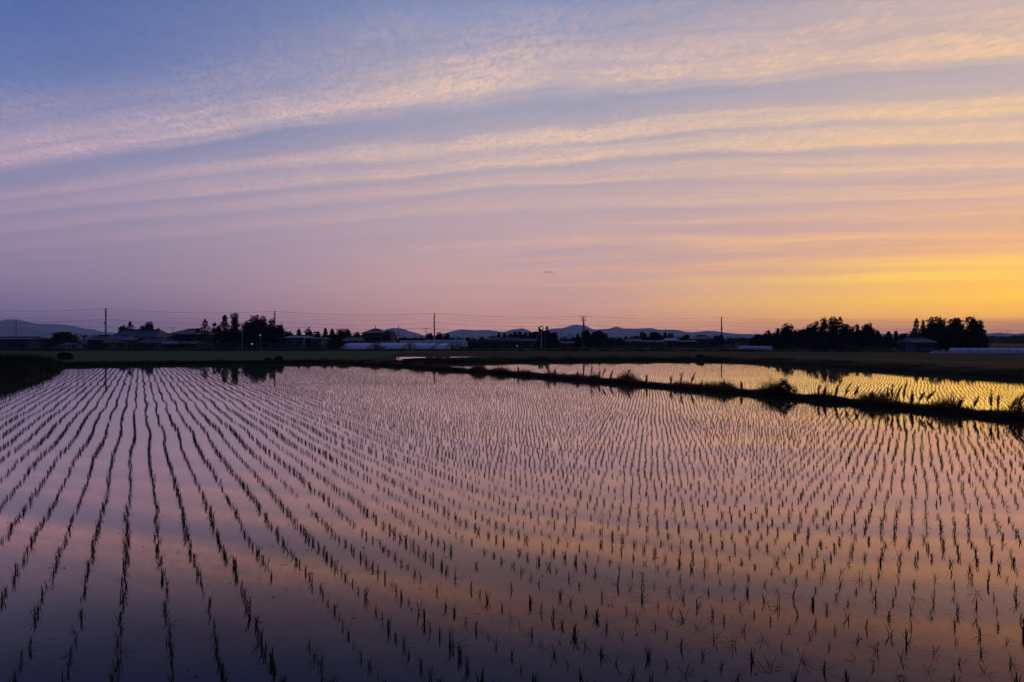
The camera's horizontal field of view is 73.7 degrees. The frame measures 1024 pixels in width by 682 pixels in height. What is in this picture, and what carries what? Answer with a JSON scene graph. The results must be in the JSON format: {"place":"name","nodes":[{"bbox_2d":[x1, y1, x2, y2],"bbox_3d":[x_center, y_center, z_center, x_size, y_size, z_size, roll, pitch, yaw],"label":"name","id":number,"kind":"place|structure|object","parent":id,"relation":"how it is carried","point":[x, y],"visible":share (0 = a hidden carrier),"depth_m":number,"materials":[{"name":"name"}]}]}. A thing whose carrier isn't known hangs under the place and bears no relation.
{"place":"outdoors","nodes":[
{"label":"outdoors","id":0,"kind":"place"},
{"bbox_2d":[0,351,65,385],"bbox_3d":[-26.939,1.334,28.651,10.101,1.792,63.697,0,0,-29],"label":"tall bank grass","id":1,"kind":"structure","parent":0,"point":[12,361],"depth_m":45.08,"materials":[{"name":"green plant"}]},
{"bbox_2d":[0,326,82,340],"bbox_3d":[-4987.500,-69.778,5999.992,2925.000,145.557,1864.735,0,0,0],"label":"mountains","id":2,"kind":"structure","parent":0,"point":[10,331],"depth_m":5921.08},
{"bbox_2d":[0,351,525,361],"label":"meadow","id":3,"kind":"structure","parent":0,"point":[98,356],"depth_m":105.19,"materials":[{"name":"green plant"}]},
{"bbox_2d":[62,360,464,365],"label":"paddy edge","id":4,"kind":"object","parent":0,"point":[217,362],"visible":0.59,"depth_m":65.36,"materials":[{"name":"soil"}]},
{"bbox_2d":[60,358,461,364],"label":"edge grass","id":5,"kind":"structure","parent":4,"relation":"on","point":[367,360],"depth_m":66.18,"materials":[{"name":"green plant"}]},
{"bbox_2d":[339,343,380,348],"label":"film tunnel","id":6,"kind":"structure","parent":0,"point":[363,345],"depth_m":169.39,"materials":[{"name":"plastic"}]},
{"bbox_2d":[395,357,454,359],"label":"third paddy water","id":7,"kind":"structure","parent":0,"point":[401,358],"depth_m":80.36,"materials":[{"name":"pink liquid"}]},
{"bbox_2d":[426,340,467,347],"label":"film tunnel","id":8,"kind":"structure","parent":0,"point":[463,343],"depth_m":194.16,"materials":[{"name":"plastic"}]},
{"bbox_2d":[8,422,924,676],"bbox_3d":[-2.257,2.194,12.243,25.009,0.004,15.556,0,0,0],"label":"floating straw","id":9,"kind":"object","parent":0,"point":[480,613],"visible":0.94,"depth_m":5.64,"materials":[{"name":"beige plant"}]},
{"bbox_2d":[0,349,948,352],"bbox_3d":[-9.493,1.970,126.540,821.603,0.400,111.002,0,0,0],"label":"road embankment","id":10,"kind":"structure","parent":0,"point":[774,350],"depth_m":144.87,"materials":[{"name":"green plant"}]},
{"bbox_2d":[1,347,948,351],"bbox_3d":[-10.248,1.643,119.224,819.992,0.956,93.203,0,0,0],"label":"embankment grass","id":11,"kind":"structure","parent":10,"relation":"on","point":[433,349],"depth_m":144.10,"materials":[{"name":"green plant"}]},
{"bbox_2d":[0,363,1023,681],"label":"paddy water","id":12,"kind":"structure","parent":0,"point":[296,617],"depth_m":7.60,"materials":[{"name":"purple liquid"}]},
{"bbox_2d":[448,629,468,646],"bbox_3d":[-0.398,2.145,4.952,0.197,0.149,0.068,0,0,-40],"label":"rice seedling","id":13,"kind":"object","parent":12,"relation":"on","point":[449,635],"visible":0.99,"depth_m":4.93,"materials":[{"name":"green plant"}]},
{"bbox_2d":[0,357,1023,681],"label":"rice field","id":14,"kind":"structure","parent":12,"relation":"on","point":[308,535],"depth_m":14.44,"materials":[{"name":"green plant"}]},
{"bbox_2d":[0,319,1023,340],"bbox_3d":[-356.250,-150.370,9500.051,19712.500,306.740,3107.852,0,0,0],"label":"mountains","id":15,"kind":"structure","parent":0,"point":[612,332],"depth_m":9269.58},
{"bbox_2d":[0,0,1023,335],"label":"sky","id":16,"kind":"structure","parent":0,"point":[369,163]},
{"bbox_2d":[79,341,1023,349],"bbox_3d":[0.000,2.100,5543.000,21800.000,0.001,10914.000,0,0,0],"label":"land","id":17,"kind":"structure","parent":0,"point":[1004,345],"depth_m":220.57,"materials":[{"name":"green plant"}]},
{"bbox_2d":[0,336,51,348],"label":"long shed","id":18,"kind":"structure","parent":17,"relation":"on","point":[4,340],"depth_m":177.15,"materials":[{"name":"grey metal"}]},
{"bbox_2d":[48,331,80,344],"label":"domed tree","id":19,"kind":"object","parent":17,"relation":"on","point":[66,336],"visible":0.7,"depth_m":183.50,"materials":[{"name":"green plant"}]},
{"bbox_2d":[47,343,83,348],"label":"film tunnel","id":20,"kind":"structure","parent":17,"relation":"on","point":[65,347],"depth_m":181.67,"materials":[{"name":"plastic"}]},
{"bbox_2d":[84,335,118,348],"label":"barn","id":21,"kind":"structure","parent":17,"relation":"on","point":[95,341],"depth_m":172.00,"materials":[{"name":"tile"}]},
{"bbox_2d":[104,309,106,334],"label":"utility pole","id":22,"kind":"object","parent":17,"relation":"on","point":[105,322],"visible":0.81,"depth_m":176.84,"materials":[{"name":"concrete"}]},
{"bbox_2d":[62,308,1005,322],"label":"overhead wire","id":23,"kind":"object","parent":22,"relation":"attached to","point":[451,314],"visible":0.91,"depth_m":200.86,"materials":[{"name":"black metal"}]},
{"bbox_2d":[71,309,1001,322],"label":"overhead wire","id":24,"kind":"object","parent":22,"relation":"attached to","point":[487,316],"visible":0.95,"depth_m":218.13,"materials":[{"name":"black metal"}]},
{"bbox_2d":[70,315,1004,326],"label":"overhead wire","id":25,"kind":"object","parent":22,"relation":"attached to","point":[572,321],"visible":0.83,"depth_m":230.87,"materials":[{"name":"black metal"}]},
{"bbox_2d":[74,312,1000,324],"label":"overhead wire","id":26,"kind":"object","parent":22,"relation":"attached to","point":[424,316],"visible":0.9,"depth_m":201.54,"materials":[{"name":"black metal"}]},
{"bbox_2d":[101,339,121,348],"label":"lean to","id":27,"kind":"object","parent":17,"relation":"on","point":[112,340],"visible":0.61,"depth_m":171.92,"materials":[{"name":"grey metal"}]},
{"bbox_2d":[117,335,138,348],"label":"farmhouse annex","id":28,"kind":"object","parent":17,"relation":"on","point":[124,339],"visible":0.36,"depth_m":180.00,"materials":[{"name":"grey metal"}]},
{"bbox_2d":[111,329,172,348],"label":"farmhouse","id":29,"kind":"object","parent":17,"relation":"on","point":[140,334],"visible":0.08,"depth_m":189.61,"materials":[{"name":"paint"}]},
{"bbox_2d":[136,337,168,348],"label":"gabled house","id":30,"kind":"structure","parent":17,"relation":"on","point":[151,341],"depth_m":174.61,"materials":[{"name":"paint"}]},
{"bbox_2d":[160,340,183,348],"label":"blue roof shed","id":31,"kind":"structure","parent":17,"relation":"on","point":[173,343],"depth_m":168.00,"materials":[{"name":"paint"}]},
{"bbox_2d":[165,329,214,347],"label":"hipped house","id":32,"kind":"structure","parent":17,"relation":"on","point":[188,334],"depth_m":184.00,"materials":[{"name":"tile"}]},
{"bbox_2d":[178,340,210,348],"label":"shed","id":33,"kind":"structure","parent":17,"relation":"on","point":[202,342],"depth_m":169.47,"materials":[{"name":"grey metal"}]},
{"bbox_2d":[196,319,212,342],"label":"layered conifer","id":34,"kind":"object","parent":17,"relation":"on","point":[204,325],"visible":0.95,"depth_m":183.71,"materials":[{"name":"green plant"}]},
{"bbox_2d":[210,325,222,346],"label":"conifer tree","id":35,"kind":"object","parent":17,"relation":"on","point":[217,330],"visible":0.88,"depth_m":179.57,"materials":[{"name":"green plant"}]},
{"bbox_2d":[217,315,230,339],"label":"conifer tree","id":36,"kind":"object","parent":17,"relation":"on","point":[224,325],"visible":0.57,"depth_m":181.69,"materials":[{"name":"green plant"}]},
{"bbox_2d":[216,327,243,348],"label":"broad tree","id":37,"kind":"object","parent":17,"relation":"on","point":[232,336],"visible":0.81,"depth_m":178.83,"materials":[{"name":"green plant"}]},
{"bbox_2d":[230,313,240,348],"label":"gappy tree","id":38,"kind":"object","parent":17,"relation":"on","point":[234,322],"visible":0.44,"depth_m":183.84,"materials":[{"name":"green plant"}]},
{"bbox_2d":[239,320,253,348],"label":"broad tree","id":39,"kind":"object","parent":17,"relation":"on","point":[247,326],"visible":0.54,"depth_m":182.07,"materials":[{"name":"green plant"}]},
{"bbox_2d":[249,315,264,329],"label":"broad tree","id":40,"kind":"object","parent":17,"relation":"on","point":[256,325],"visible":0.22,"depth_m":184.35,"materials":[{"name":"green plant"}]},
{"bbox_2d":[245,327,272,348],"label":"broad tree","id":41,"kind":"object","parent":17,"relation":"on","point":[255,335],"visible":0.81,"depth_m":179.88,"materials":[{"name":"green plant"}]},
{"bbox_2d":[255,315,271,340],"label":"broad tree","id":42,"kind":"object","parent":17,"relation":"on","point":[262,320],"visible":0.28,"depth_m":185.63,"materials":[{"name":"green plant"}]},
{"bbox_2d":[267,318,277,345],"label":"round tree","id":43,"kind":"object","parent":17,"relation":"on","point":[272,331],"visible":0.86,"depth_m":189.45,"materials":[{"name":"green plant"}]},
{"bbox_2d":[268,331,292,348],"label":"two tier house","id":44,"kind":"structure","parent":17,"relation":"on","point":[279,337],"depth_m":190.00,"materials":[{"name":"tile"}]},
{"bbox_2d":[275,323,285,334],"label":"round tree","id":45,"kind":"object","parent":17,"relation":"on","point":[279,328],"visible":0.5,"depth_m":191.35,"materials":[{"name":"green plant"}]},
{"bbox_2d":[283,335,311,348],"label":"blue shed","id":46,"kind":"structure","parent":17,"relation":"on","point":[302,339],"depth_m":174.00,"materials":[{"name":"metal"}]},
{"bbox_2d":[308,337,329,348],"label":"teal shed","id":47,"kind":"structure","parent":17,"relation":"on","point":[315,341],"depth_m":176.00,"materials":[{"name":"metal"}]},
{"bbox_2d":[318,333,343,347],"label":"tree","id":48,"kind":"object","parent":17,"relation":"on","point":[333,337],"visible":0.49,"depth_m":188.59,"materials":[{"name":"green plant"}]},
{"bbox_2d":[340,329,351,338],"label":"round tree","id":49,"kind":"object","parent":17,"relation":"on","point":[346,333],"visible":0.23,"depth_m":193.23,"materials":[{"name":"green plant"}]},
{"bbox_2d":[342,336,365,342],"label":"cottage","id":50,"kind":"structure","parent":17,"relation":"on","point":[354,339],"depth_m":183.74,"materials":[{"name":"grey tile"}]},
{"bbox_2d":[360,326,384,342],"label":"two storey house","id":51,"kind":"structure","parent":17,"relation":"on","point":[372,335],"depth_m":190.00,"materials":[{"name":"tile"}]},
{"bbox_2d":[384,330,395,340],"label":"house wing","id":52,"kind":"structure","parent":17,"relation":"on","point":[389,334],"depth_m":192.00,"materials":[{"name":"grey"}]},
{"bbox_2d":[379,343,415,348],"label":"film tunnel","id":53,"kind":"structure","parent":17,"relation":"on","point":[401,345],"depth_m":169.50,"materials":[{"name":"plastic"}]},
{"bbox_2d":[74,333,749,347],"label":"distant thicket","id":54,"kind":"object","parent":17,"relation":"on","point":[565,337],"visible":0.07,"depth_m":248.92,"materials":[{"name":"green plant"}]},
{"bbox_2d":[399,340,430,342],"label":"film tunnel","id":55,"kind":"structure","parent":17,"relation":"on","point":[415,341],"depth_m":194.83,"materials":[{"name":"plastic"}]},
{"bbox_2d":[413,343,440,348],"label":"film tunnel","id":56,"kind":"structure","parent":17,"relation":"on","point":[425,345],"depth_m":170.88,"materials":[{"name":"plastic"}]},
{"bbox_2d":[434,343,458,348],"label":"film tunnel","id":57,"kind":"structure","parent":17,"relation":"on","point":[443,346],"depth_m":169.69,"materials":[{"name":"plastic"}]},
{"bbox_2d":[0,340,913,349],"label":"roadside scrub","id":58,"kind":"object","parent":17,"relation":"on","point":[339,345],"visible":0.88,"depth_m":161.09,"materials":[{"name":"green plant"}]},
{"bbox_2d":[487,336,499,347],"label":"house","id":59,"kind":"structure","parent":17,"relation":"on","point":[495,339],"depth_m":208.20,"materials":[{"name":"tile"}]},
{"bbox_2d":[499,337,522,347],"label":"long house","id":60,"kind":"structure","parent":17,"relation":"on","point":[515,340],"depth_m":204.97,"materials":[{"name":"grey tile"}]},
{"bbox_2d":[522,338,537,347],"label":"grey barn","id":61,"kind":"structure","parent":17,"relation":"on","point":[531,340],"depth_m":208.00,"materials":[{"name":"tile"}]},
{"bbox_2d":[532,331,562,347],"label":"broad tree","id":62,"kind":"object","parent":17,"relation":"on","point":[551,339],"visible":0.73,"depth_m":210.67,"materials":[{"name":"green plant"}]},
{"bbox_2d":[570,337,581,346],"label":"broad tree","id":63,"kind":"object","parent":17,"relation":"on","point":[576,340],"visible":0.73,"depth_m":227.21,"materials":[{"name":"green plant"}]},
{"bbox_2d":[581,315,585,346],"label":"utility pole","id":64,"kind":"object","parent":17,"relation":"on","point":[583,318],"visible":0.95,"depth_m":225.78,"materials":[{"name":"concrete"}]},
{"bbox_2d":[0,319,996,329],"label":"overhead wire","id":65,"kind":"object","parent":64,"relation":"attached to","point":[460,324],"visible":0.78,"depth_m":213.94,"materials":[{"name":"black metal"}]},
{"bbox_2d":[580,329,591,346],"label":"broad tree","id":66,"kind":"object","parent":17,"relation":"on","point":[586,337],"visible":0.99,"depth_m":224.97,"materials":[{"name":"green plant"}]},
{"bbox_2d":[590,330,607,346],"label":"broad tree","id":67,"kind":"object","parent":17,"relation":"on","point":[599,337],"visible":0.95,"depth_m":224.39,"materials":[{"name":"green plant"}]},
{"bbox_2d":[608,338,617,346],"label":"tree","id":68,"kind":"object","parent":17,"relation":"on","point":[612,342],"visible":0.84,"depth_m":249.00,"materials":[{"name":"green plant"}]},
{"bbox_2d":[624,338,642,346],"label":"dull house","id":69,"kind":"structure","parent":17,"relation":"on","point":[632,340],"depth_m":225.58,"materials":[{"name":"grey tile"}]},
{"bbox_2d":[641,340,664,346],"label":"roadside shed","id":70,"kind":"structure","parent":17,"relation":"on","point":[661,342],"depth_m":222.35,"materials":[{"name":"grey metal"}]},
{"bbox_2d":[649,331,663,339],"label":"round tree","id":71,"kind":"object","parent":17,"relation":"on","point":[655,335],"visible":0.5,"depth_m":239.05,"materials":[{"name":"green plant"}]},
{"bbox_2d":[662,337,679,346],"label":"little pale house","id":72,"kind":"structure","parent":17,"relation":"on","point":[667,340],"depth_m":228.04,"materials":[{"name":"paint"}]},
{"bbox_2d":[677,339,696,346],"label":"barn","id":73,"kind":"structure","parent":17,"relation":"on","point":[686,341],"depth_m":226.00,"materials":[{"name":"tile"}]},
{"bbox_2d":[689,335,713,346],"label":"gabled farmhouse","id":74,"kind":"object","parent":17,"relation":"on","point":[704,339],"visible":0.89,"depth_m":236.00,"materials":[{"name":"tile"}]},
{"bbox_2d":[712,335,725,346],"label":"tree","id":75,"kind":"object","parent":17,"relation":"on","point":[719,340],"visible":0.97,"depth_m":233.91,"materials":[{"name":"green plant"}]},
{"bbox_2d":[738,346,772,348],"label":"row cover","id":76,"kind":"object","parent":17,"relation":"on","point":[754,347],"visible":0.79,"depth_m":159.05,"materials":[{"name":"plastic"}]},
{"bbox_2d":[753,334,768,345],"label":"tree","id":77,"kind":"object","parent":17,"relation":"on","point":[761,340],"visible":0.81,"depth_m":177.16,"materials":[{"name":"green plant"}]},
{"bbox_2d":[766,332,798,348],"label":"tree","id":78,"kind":"object","parent":17,"relation":"on","point":[784,340],"visible":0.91,"depth_m":159.90,"materials":[{"name":"green plant"}]},
{"bbox_2d":[779,323,790,334],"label":"twin tree","id":79,"kind":"object","parent":17,"relation":"on","point":[785,328],"visible":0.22,"depth_m":163.61,"materials":[{"name":"green plant"}]},
{"bbox_2d":[792,329,828,349],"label":"tree","id":80,"kind":"object","parent":17,"relation":"on","point":[817,337],"visible":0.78,"depth_m":158.32,"materials":[{"name":"green plant"}]},
{"bbox_2d":[817,317,827,334],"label":"broad tree","id":81,"kind":"object","parent":17,"relation":"on","point":[823,325],"visible":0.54,"depth_m":163.54,"materials":[{"name":"green plant"}]},
{"bbox_2d":[826,316,837,331],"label":"broad tree","id":82,"kind":"object","parent":17,"relation":"on","point":[831,327],"visible":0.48,"depth_m":163.58,"materials":[{"name":"green plant"}]},
{"bbox_2d":[824,330,850,349],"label":"tree","id":83,"kind":"object","parent":17,"relation":"on","point":[836,336],"visible":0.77,"depth_m":157.00,"materials":[{"name":"green plant"}]},
{"bbox_2d":[835,316,845,333],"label":"conifer tree","id":84,"kind":"object","parent":17,"relation":"on","point":[840,324],"visible":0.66,"depth_m":161.72,"materials":[{"name":"green plant"}]},
{"bbox_2d":[847,330,880,349],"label":"tree","id":85,"kind":"object","parent":17,"relation":"on","point":[864,338],"visible":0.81,"depth_m":157.54,"materials":[{"name":"green plant"}]},
{"bbox_2d":[873,330,883,349],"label":"conifer tree","id":86,"kind":"object","parent":17,"relation":"on","point":[877,335],"visible":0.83,"depth_m":159.66,"materials":[{"name":"green plant"}]},
{"bbox_2d":[878,335,891,349],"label":"tree","id":87,"kind":"object","parent":17,"relation":"on","point":[887,340],"visible":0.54,"depth_m":161.02,"materials":[{"name":"green plant"}]},
{"bbox_2d":[894,337,937,349],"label":"lone shed","id":88,"kind":"structure","parent":17,"relation":"on","point":[922,343],"depth_m":150.13,"materials":[{"name":"grey metal"}]},
{"bbox_2d":[912,318,920,335],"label":"conifer tree","id":89,"kind":"object","parent":17,"relation":"on","point":[916,324],"visible":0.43,"depth_m":159.84,"materials":[{"name":"green plant"}]},
{"bbox_2d":[918,327,940,349],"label":"broad tree","id":90,"kind":"object","parent":17,"relation":"on","point":[930,334],"visible":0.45,"depth_m":155.92,"materials":[{"name":"green plant"}]},
{"bbox_2d":[924,317,936,329],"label":"round tree","id":91,"kind":"object","parent":17,"relation":"on","point":[930,323],"visible":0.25,"depth_m":159.59,"materials":[{"name":"green plant"}]},
{"bbox_2d":[932,315,944,349],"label":"round tree","id":92,"kind":"object","parent":17,"relation":"on","point":[939,325],"visible":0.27,"depth_m":159.46,"materials":[{"name":"green plant"}]},
{"bbox_2d":[946,317,959,334],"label":"broad tree","id":93,"kind":"object","parent":17,"relation":"on","point":[952,325],"visible":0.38,"depth_m":158.42,"materials":[{"name":"green plant"}]},
{"bbox_2d":[953,317,965,329],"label":"broad tree","id":94,"kind":"object","parent":17,"relation":"on","point":[960,324],"visible":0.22,"depth_m":158.47,"materials":[{"name":"green plant"}]},
{"bbox_2d":[951,327,977,347],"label":"broad tree","id":95,"kind":"object","parent":17,"relation":"on","point":[965,340],"visible":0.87,"depth_m":154.50,"materials":[{"name":"green plant"}]},
{"bbox_2d":[962,315,980,331],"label":"spreading tree","id":96,"kind":"object","parent":17,"relation":"on","point":[973,323],"visible":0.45,"depth_m":157.55,"materials":[{"name":"green plant"}]},
{"bbox_2d":[968,331,986,347],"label":"broad tree","id":97,"kind":"object","parent":17,"relation":"on","point":[980,343],"visible":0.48,"depth_m":154.67,"materials":[{"name":"green plant"}]},
{"bbox_2d":[981,333,989,347],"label":"tree","id":98,"kind":"object","parent":17,"relation":"on","point":[986,338],"visible":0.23,"depth_m":157.28,"materials":[{"name":"green plant"}]},
{"bbox_2d":[1004,335,1017,342],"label":"tree","id":99,"kind":"object","parent":17,"relation":"on","point":[1009,339],"visible":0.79,"depth_m":598.30,"materials":[{"name":"green plant"}]},
{"bbox_2d":[1014,335,1023,343],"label":"tree","id":100,"kind":"object","parent":17,"relation":"on","point":[1019,339],"visible":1,"depth_m":558.37,"materials":[{"name":"green plant"}]},
{"bbox_2d":[296,356,1023,421],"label":"levee path","id":101,"kind":"structure","parent":0,"point":[933,409],"depth_m":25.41,"materials":[{"name":"green plant"}]},
{"bbox_2d":[768,378,799,394],"bbox_3d":[10.577,1.758,26.646,1.169,0.716,1.019,0,0,27],"label":"round bush","id":102,"kind":"object","parent":101,"relation":"on","point":[787,389],"visible":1,"depth_m":26.53,"materials":[{"name":"green plant"}]},
{"bbox_2d":[365,351,1023,365],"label":"rough field","id":103,"kind":"structure","parent":0,"point":[995,359],"depth_m":99.34,"materials":[{"name":"green plant"}]},
{"bbox_2d":[949,348,1023,353],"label":"row cover","id":104,"kind":"object","parent":103,"relation":"on","point":[992,350],"visible":0.95,"depth_m":113.70,"materials":[{"name":"plastic"}]},
{"bbox_2d":[403,361,1023,411],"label":"second paddy water","id":105,"kind":"structure","parent":0,"point":[909,377],"depth_m":41.07,"materials":[{"name":"yellow liquid"}]},
{"bbox_2d":[408,355,1023,379],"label":"second paddy bank","id":106,"kind":"structure","parent":0,"point":[962,372],"depth_m":61.40,"materials":[{"name":"green plant"}]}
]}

